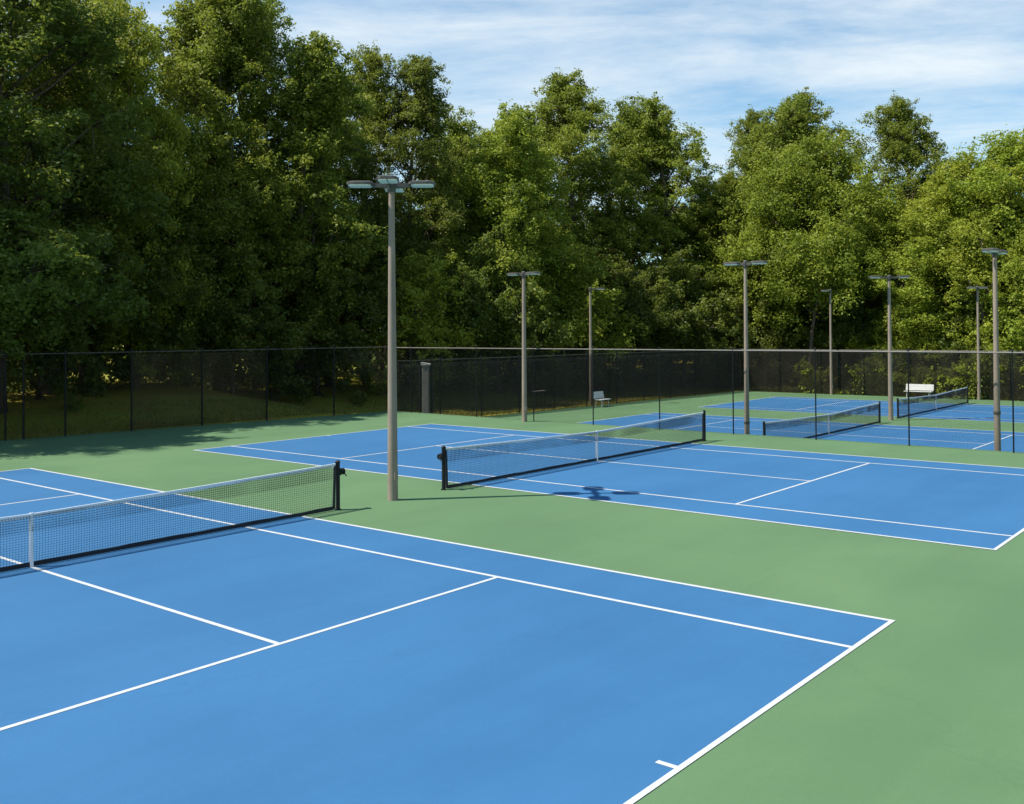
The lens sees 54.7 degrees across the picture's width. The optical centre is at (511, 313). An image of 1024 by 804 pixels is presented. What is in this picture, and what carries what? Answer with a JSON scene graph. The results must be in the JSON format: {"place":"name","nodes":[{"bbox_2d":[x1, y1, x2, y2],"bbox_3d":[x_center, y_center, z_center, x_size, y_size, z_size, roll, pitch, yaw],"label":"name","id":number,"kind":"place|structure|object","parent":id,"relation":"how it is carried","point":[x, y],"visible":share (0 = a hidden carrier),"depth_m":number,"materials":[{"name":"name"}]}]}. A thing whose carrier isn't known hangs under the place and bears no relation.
{"place":"outdoors","nodes":[
{"label":"outdoors","id":0,"kind":"place"},
{"bbox_2d":[0,337,1023,439],"bbox_3d":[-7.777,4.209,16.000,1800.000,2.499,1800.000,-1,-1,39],"label":"ground","id":1,"kind":"structure","parent":0,"point":[54,397],"depth_m":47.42,"materials":[{"name":"green plant"}]},
{"bbox_2d":[0,194,149,380],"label":"deciduous tree","id":2,"kind":"object","parent":1,"relation":"on","point":[36,288],"visible":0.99,"depth_m":37.15,"materials":[{"name":"green plant"}]},
{"bbox_2d":[5,192,152,414],"bbox_3d":[-22.188,0.449,46.721,10.391,13.289,9.772,-1,-1,21],"label":"deciduous tree","id":3,"kind":"object","parent":1,"relation":"on","point":[74,337],"visible":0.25,"depth_m":45.53,"materials":[{"name":"green plant"}]},
{"bbox_2d":[0,0,191,394],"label":"deciduous tree","id":4,"kind":"object","parent":1,"relation":"on","point":[80,96],"visible":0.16,"depth_m":47.65,"materials":[{"name":"green plant"}]},
{"bbox_2d":[0,0,192,413],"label":"deciduous tree","id":5,"kind":"object","parent":1,"relation":"on","point":[48,182],"visible":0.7,"depth_m":43.52,"materials":[{"name":"green plant"}]},
{"bbox_2d":[5,0,193,385],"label":"deciduous tree","id":6,"kind":"object","parent":1,"relation":"on","point":[186,219],"visible":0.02,"depth_m":52.06,"materials":[{"name":"green plant"}]},
{"bbox_2d":[39,0,223,389],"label":"deciduous tree","id":7,"kind":"object","parent":1,"relation":"on","point":[133,70],"visible":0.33,"depth_m":51.48,"materials":[{"name":"green plant"}]},
{"bbox_2d":[53,206,232,397],"bbox_3d":[-20.250,0.214,52.513,10.315,14.027,10.969,0,-1,-9],"label":"deciduous tree","id":8,"kind":"object","parent":1,"relation":"on","point":[182,337],"visible":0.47,"depth_m":50.74,"materials":[{"name":"green plant"}]},
{"bbox_2d":[127,0,258,384],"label":"deciduous tree","id":9,"kind":"object","parent":1,"relation":"on","point":[195,136],"visible":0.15,"depth_m":58.42,"materials":[{"name":"green plant"}]},
{"bbox_2d":[129,0,328,391],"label":"deciduous tree","id":10,"kind":"object","parent":1,"relation":"on","point":[237,20],"visible":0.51,"depth_m":56.48,"materials":[{"name":"green plant"}]},
{"bbox_2d":[141,220,317,405],"bbox_3d":[-15.728,1.178,55.944,10.391,12.551,9.772,0,-1,-40],"label":"deciduous tree","id":11,"kind":"object","parent":1,"relation":"on","point":[238,323],"visible":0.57,"depth_m":54.73,"materials":[{"name":"green plant"}]},
{"bbox_2d":[187,0,346,388],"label":"deciduous tree","id":12,"kind":"object","parent":1,"relation":"on","point":[299,228],"visible":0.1,"depth_m":60.65,"materials":[{"name":"green plant"}]},
{"bbox_2d":[205,30,401,396],"bbox_3d":[-12.657,-5.952,60.137,11.631,22.881,11.294,0,-1,-13],"label":"deciduous tree","id":13,"kind":"object","parent":1,"relation":"on","point":[314,83],"visible":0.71,"depth_m":58.18,"materials":[{"name":"green plant"}]},
{"bbox_2d":[235,234,407,407],"bbox_3d":[-11.902,1.444,60.916,10.969,13.289,10.315,-1,-1,20],"label":"deciduous tree","id":14,"kind":"object","parent":1,"relation":"on","point":[365,317],"visible":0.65,"depth_m":58.63,"materials":[{"name":"green plant"}]},
{"bbox_2d":[276,107,403,386],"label":"deciduous tree","id":15,"kind":"object","parent":1,"relation":"on","point":[358,164],"visible":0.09,"depth_m":65.46,"materials":[{"name":"green plant"}]},
{"bbox_2d":[318,40,432,383],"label":"deciduous tree","id":16,"kind":"object","parent":1,"relation":"on","point":[373,60],"visible":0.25,"depth_m":69.39,"materials":[{"name":"green plant"}]},
{"bbox_2d":[342,52,490,362],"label":"deciduous tree","id":17,"kind":"object","parent":1,"relation":"on","point":[419,110],"visible":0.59,"depth_m":68.35,"materials":[{"name":"green plant"}]},
{"bbox_2d":[351,247,487,397],"bbox_3d":[-5.685,1.270,63.421,10.364,11.390,9.659,-1,-1,38],"label":"deciduous tree","id":18,"kind":"object","parent":1,"relation":"on","point":[422,324],"visible":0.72,"depth_m":62.46,"materials":[{"name":"green plant"}]},
{"bbox_2d":[395,105,503,355],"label":"deciduous tree","id":19,"kind":"object","parent":1,"relation":"on","point":[461,135],"visible":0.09,"depth_m":75.96,"materials":[{"name":"green plant"}]},
{"bbox_2d":[413,145,548,359],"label":"deciduous tree","id":20,"kind":"object","parent":1,"relation":"on","point":[465,149],"visible":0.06,"depth_m":73.09,"materials":[{"name":"green plant"}]},
{"bbox_2d":[412,99,587,361],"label":"deciduous tree","id":21,"kind":"object","parent":1,"relation":"on","point":[524,160],"visible":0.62,"depth_m":69.80,"materials":[{"name":"green plant"}]},
{"bbox_2d":[425,222,576,361],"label":"deciduous tree","id":22,"kind":"object","parent":1,"relation":"on","point":[486,318],"visible":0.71,"depth_m":65.22,"materials":[{"name":"green plant"}]},
{"bbox_2d":[7,160,1022,386],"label":"woodland","id":23,"kind":"object","parent":1,"relation":"on","point":[373,359],"depth_m":73.62,"materials":[{"name":"green plant"}]},
{"bbox_2d":[491,105,601,357],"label":"deciduous tree","id":24,"kind":"object","parent":1,"relation":"on","point":[580,206],"visible":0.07,"depth_m":80.03,"materials":[{"name":"green plant"}]},
{"bbox_2d":[488,243,650,357],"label":"deciduous tree","id":25,"kind":"object","parent":1,"relation":"on","point":[578,266],"visible":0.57,"depth_m":69.85,"materials":[{"name":"green plant"}]},
{"bbox_2d":[498,67,658,356],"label":"deciduous tree","id":26,"kind":"object","parent":1,"relation":"on","point":[563,96],"visible":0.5,"depth_m":79.19,"materials":[{"name":"green plant"}]},
{"bbox_2d":[544,92,701,302],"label":"deciduous tree","id":27,"kind":"object","parent":1,"relation":"on","point":[614,143],"visible":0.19,"depth_m":84.83,"materials":[{"name":"green plant"}]},
{"bbox_2d":[557,241,698,356],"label":"deciduous tree","id":28,"kind":"object","parent":1,"relation":"on","point":[634,304],"visible":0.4,"depth_m":74.03,"materials":[{"name":"green plant"}]},
{"bbox_2d":[605,91,727,351],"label":"deciduous tree","id":29,"kind":"object","parent":1,"relation":"on","point":[662,162],"visible":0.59,"depth_m":82.23,"materials":[{"name":"green plant"}]},
{"bbox_2d":[626,242,760,386],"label":"deciduous tree","id":30,"kind":"object","parent":1,"relation":"on","point":[684,330],"visible":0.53,"depth_m":75.93,"materials":[{"name":"green plant"}]},
{"bbox_2d":[657,174,729,349],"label":"deciduous tree","id":31,"kind":"object","parent":1,"relation":"on","point":[692,198],"visible":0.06,"depth_m":89.17,"materials":[{"name":"green plant"}]},
{"bbox_2d":[670,169,758,351],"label":"deciduous tree","id":32,"kind":"object","parent":1,"relation":"on","point":[710,203],"visible":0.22,"depth_m":83.51,"materials":[{"name":"green plant"}]},
{"bbox_2d":[719,104,775,347],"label":"deciduous tree","id":33,"kind":"object","parent":1,"relation":"on","point":[746,123],"visible":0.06,"depth_m":88.56,"materials":[{"name":"green plant"}]},
{"bbox_2d":[706,272,826,384],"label":"deciduous tree","id":34,"kind":"object","parent":1,"relation":"on","point":[773,336],"visible":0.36,"depth_m":76.80,"materials":[{"name":"green plant"}]},
{"bbox_2d":[702,92,862,348],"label":"deciduous tree","id":35,"kind":"object","parent":1,"relation":"on","point":[778,137],"visible":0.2,"depth_m":82.22,"materials":[{"name":"green plant"}]},
{"bbox_2d":[692,118,915,342],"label":"deciduous tree","id":36,"kind":"object","parent":1,"relation":"on","point":[851,235],"visible":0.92,"depth_m":75.21,"materials":[{"name":"green plant"}]},
{"bbox_2d":[798,368,814,393],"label":"shrub","id":37,"kind":"object","parent":1,"relation":"on","point":[800,383],"visible":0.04,"depth_m":70.49,"materials":[{"name":"green plant"}]},
{"bbox_2d":[756,86,882,349],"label":"deciduous tree","id":38,"kind":"object","parent":1,"relation":"on","point":[825,114],"visible":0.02,"depth_m":86.08,"materials":[{"name":"green plant"}]},
{"bbox_2d":[790,230,861,349],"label":"deciduous tree","id":39,"kind":"object","parent":1,"relation":"on","point":[833,289],"visible":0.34,"depth_m":73.65,"materials":[{"name":"green plant"}]},
{"bbox_2d":[778,293,899,349],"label":"deciduous tree","id":40,"kind":"object","parent":1,"relation":"on","point":[803,331],"visible":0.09,"depth_m":75.84,"materials":[{"name":"green plant"}]},
{"bbox_2d":[810,269,906,350],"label":"deciduous tree","id":41,"kind":"object","parent":1,"relation":"on","point":[844,327],"visible":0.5,"depth_m":73.85,"materials":[{"name":"green plant"}]},
{"bbox_2d":[837,349,896,395],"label":"shrub","id":42,"kind":"object","parent":1,"relation":"on","point":[861,379],"visible":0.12,"depth_m":68.25,"materials":[{"name":"green plant"}]},
{"bbox_2d":[856,90,960,306],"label":"deciduous tree","id":43,"kind":"object","parent":1,"relation":"on","point":[898,124],"visible":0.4,"depth_m":78.49,"materials":[{"name":"green plant"}]},
{"bbox_2d":[869,287,950,349],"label":"deciduous tree","id":44,"kind":"object","parent":1,"relation":"on","point":[880,323],"visible":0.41,"depth_m":70.50,"materials":[{"name":"green plant"}]},
{"bbox_2d":[890,172,944,299],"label":"deciduous tree","id":45,"kind":"object","parent":1,"relation":"on","point":[922,182],"visible":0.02,"depth_m":78.79,"materials":[{"name":"green plant"}]},
{"bbox_2d":[839,189,1010,350],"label":"deciduous tree","id":46,"kind":"object","parent":1,"relation":"on","point":[929,250],"visible":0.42,"depth_m":70.40,"materials":[{"name":"green plant"}]},
{"bbox_2d":[922,364,966,397],"bbox_3d":[29.650,5.777,65.061,4.612,6.302,5.333,1,-1,-44],"label":"shrub","id":47,"kind":"object","parent":1,"relation":"on","point":[948,380],"visible":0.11,"depth_m":64.45,"materials":[{"name":"green plant"}]},
{"bbox_2d":[882,151,1023,350],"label":"deciduous tree","id":48,"kind":"object","parent":1,"relation":"on","point":[938,184],"visible":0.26,"depth_m":70.45,"materials":[{"name":"green plant"}]},
{"bbox_2d":[917,274,1018,351],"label":"deciduous tree","id":49,"kind":"object","parent":1,"relation":"on","point":[956,346],"visible":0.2,"depth_m":68.39,"materials":[{"name":"green plant"}]},
{"bbox_2d":[913,124,1023,345],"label":"deciduous tree","id":50,"kind":"object","parent":1,"relation":"on","point":[1011,147],"visible":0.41,"depth_m":69.31,"materials":[{"name":"green plant"}]},
{"bbox_2d":[951,346,988,399],"bbox_3d":[30.352,5.807,64.952,5.381,7.353,6.222,0,-1,4],"label":"shrub","id":51,"kind":"object","parent":1,"relation":"on","point":[969,372],"visible":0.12,"depth_m":63.43,"materials":[{"name":"green plant"}]},
{"bbox_2d":[936,211,1007,349],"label":"deciduous tree","id":52,"kind":"object","parent":1,"relation":"on","point":[974,239],"visible":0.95,"depth_m":66.27,"materials":[{"name":"green plant"}]},
{"bbox_2d":[955,245,1023,350],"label":"deciduous tree","id":53,"kind":"object","parent":1,"relation":"on","point":[1010,321],"visible":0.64,"depth_m":64.60,"materials":[{"name":"green plant"}]},
{"bbox_2d":[990,225,1023,306],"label":"deciduous tree","id":54,"kind":"object","parent":1,"relation":"on","point":[1019,272],"visible":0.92,"depth_m":64.15,"materials":[{"name":"green plant"}]},
{"bbox_2d":[0,411,1023,803],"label":"court pavement","id":55,"kind":"structure","parent":0,"point":[918,699],"depth_m":15.33,"materials":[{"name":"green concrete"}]},
{"bbox_2d":[0,345,387,440],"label":"chain link fence","id":56,"kind":"object","parent":55,"relation":"on","point":[65,353],"visible":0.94,"depth_m":39.55,"materials":[{"name":"black metal"}]},
{"bbox_2d":[346,175,435,500],"bbox_3d":[-2.696,0.582,22.235,1.614,7.220,1.614,-1,-1,44],"label":"light pole","id":57,"kind":"object","parent":55,"relation":"on","point":[390,184],"visible":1,"depth_m":22.15,"materials":[{"name":"metal"}]},
{"bbox_2d":[419,362,432,413],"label":"pillar","id":58,"kind":"structure","parent":55,"relation":"on","point":[427,406],"depth_m":45.87,"materials":[{"name":"grey concrete"}]},
{"bbox_2d":[0,468,894,803],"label":"tennis court","id":59,"kind":"object","parent":55,"relation":"on","point":[302,660],"visible":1,"depth_m":11.23,"materials":[{"name":"blue concrete"}]},
{"bbox_2d":[0,460,346,571],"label":"tennis net","id":60,"kind":"object","parent":59,"relation":"on","point":[338,471],"visible":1,"depth_m":17.94,"materials":[{"name":"black fabric"}]},
{"bbox_2d":[507,271,540,421],"bbox_3d":[0.501,1.361,41.124,1.600,6.270,0.460,-1,-1,39],"label":"light pole","id":61,"kind":"object","parent":55,"relation":"on","point":[522,274],"visible":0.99,"depth_m":41.05,"materials":[{"name":"metal"}]},
{"bbox_2d":[196,424,1023,549],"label":"tennis court","id":62,"kind":"object","parent":55,"relation":"on","point":[972,505],"visible":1,"depth_m":25.09,"materials":[{"name":"blue concrete"}]},
{"bbox_2d":[437,410,706,489],"bbox_3d":[2.421,3.723,28.524,0.164,1.050,13.176,-1,-1,39],"label":"tennis net","id":63,"kind":"object","parent":62,"relation":"on","point":[557,443],"visible":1,"depth_m":27.22,"materials":[{"name":"black fabric"}]},
{"bbox_2d":[396,345,1023,452],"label":"chain link fence","id":64,"kind":"object","parent":55,"relation":"on","point":[791,361],"visible":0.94,"depth_m":35.61,"materials":[{"name":"black metal"}]},
{"bbox_2d":[6,0,1023,263],"label":"sky","id":65,"kind":"structure","parent":0,"point":[708,60],"materials":[{"name":"blue"}]},
{"bbox_2d":[486,391,1023,431],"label":"court pavement","id":66,"kind":"structure","parent":0,"point":[787,415],"depth_m":55.26,"materials":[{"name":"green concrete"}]},
{"bbox_2d":[397,348,740,416],"bbox_3d":[5.640,4.116,61.058,0.123,3.540,34.133,-1,-1,42],"label":"chain link fence","id":67,"kind":"object","parent":66,"relation":"on","point":[573,394],"visible":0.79,"depth_m":58.26,"materials":[{"name":"black metal"}]},
{"bbox_2d":[589,287,604,355],"bbox_3d":[5.279,1.977,61.287,1.030,7.270,0.460,0,-1,0],"label":"light pole","id":68,"kind":"object","parent":66,"relation":"on","point":[590,325],"visible":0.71,"depth_m":61.25,"materials":[{"name":"metal"}]},
{"bbox_2d":[594,391,608,406],"bbox_3d":[5.373,5.105,59.257,0.621,0.909,1.100,-1,-1,39],"label":"bench","id":69,"kind":"object","parent":66,"relation":"on","point":[598,395],"visible":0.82,"depth_m":59.33,"materials":[{"name":"white paint"}]},
{"bbox_2d":[723,260,767,433],"bbox_3d":[8.486,1.604,35.829,1.600,7.100,0.460,-1,-1,33],"label":"light pole","id":70,"kind":"object","parent":66,"relation":"on","point":[745,263],"visible":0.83,"depth_m":35.77,"materials":[{"name":"metal"}]},
{"bbox_2d":[581,412,1023,451],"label":"tennis court","id":71,"kind":"object","parent":66,"relation":"on","point":[847,433],"visible":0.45,"depth_m":43.80,"materials":[{"name":"blue concrete"}]},
{"bbox_2d":[763,401,880,437],"bbox_3d":[13.759,4.699,42.989,0.150,1.050,13.068,-1,-1,39],"label":"tennis net","id":72,"kind":"object","parent":71,"relation":"on","point":[830,418],"visible":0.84,"depth_m":43.13,"materials":[{"name":"black fabric"}]},
{"bbox_2d":[820,289,832,394],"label":"light pole","id":73,"kind":"object","parent":66,"relation":"on","point":[831,367],"visible":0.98,"depth_m":68.95,"materials":[{"name":"metal"}]},
{"bbox_2d":[701,397,1023,422],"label":"tennis court","id":74,"kind":"object","parent":66,"relation":"on","point":[799,404],"visible":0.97,"depth_m":56.90,"materials":[{"name":"blue paint"}]},
{"bbox_2d":[896,386,968,418],"bbox_3d":[23.674,4.846,55.239,0.150,1.050,13.068,-1,-1,39],"label":"tennis net","id":75,"kind":"object","parent":74,"relation":"on","point":[933,397],"visible":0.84,"depth_m":54.75,"materials":[{"name":"black fabric"}]},
{"bbox_2d":[740,348,1023,400],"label":"chain link fence","id":76,"kind":"object","parent":66,"relation":"on","point":[773,371],"visible":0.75,"depth_m":67.48,"materials":[{"name":"black metal"}]},
{"bbox_2d":[868,275,909,419],"bbox_3d":[18.859,1.685,49.358,2.000,7.270,0.460,0,-1,0],"label":"light pole","id":77,"kind":"object","parent":66,"relation":"on","point":[890,381],"visible":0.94,"depth_m":49.28,"materials":[{"name":"metal"}]},
{"bbox_2d":[905,384,933,397],"bbox_3d":[26.668,5.064,64.845,1.750,0.909,0.621,-1,-1,38],"label":"bench","id":78,"kind":"object","parent":66,"relation":"on","point":[916,386],"visible":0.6,"depth_m":64.96,"materials":[{"name":"white paint"}]},
{"bbox_2d":[966,286,987,399],"bbox_3d":[29.661,1.850,62.966,1.250,7.270,0.460,0,-1,0],"label":"light pole","id":79,"kind":"object","parent":66,"relation":"on","point":[978,356],"visible":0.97,"depth_m":62.91,"materials":[{"name":"metal"}]},
{"bbox_2d":[981,248,1007,450],"bbox_3d":[15.007,1.489,30.647,0.460,7.070,1.600,-1,-1,39],"label":"light pole","id":80,"kind":"object","parent":66,"relation":"on","point":[995,252],"visible":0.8,"depth_m":30.59,"materials":[{"name":"metal"}]}
]}

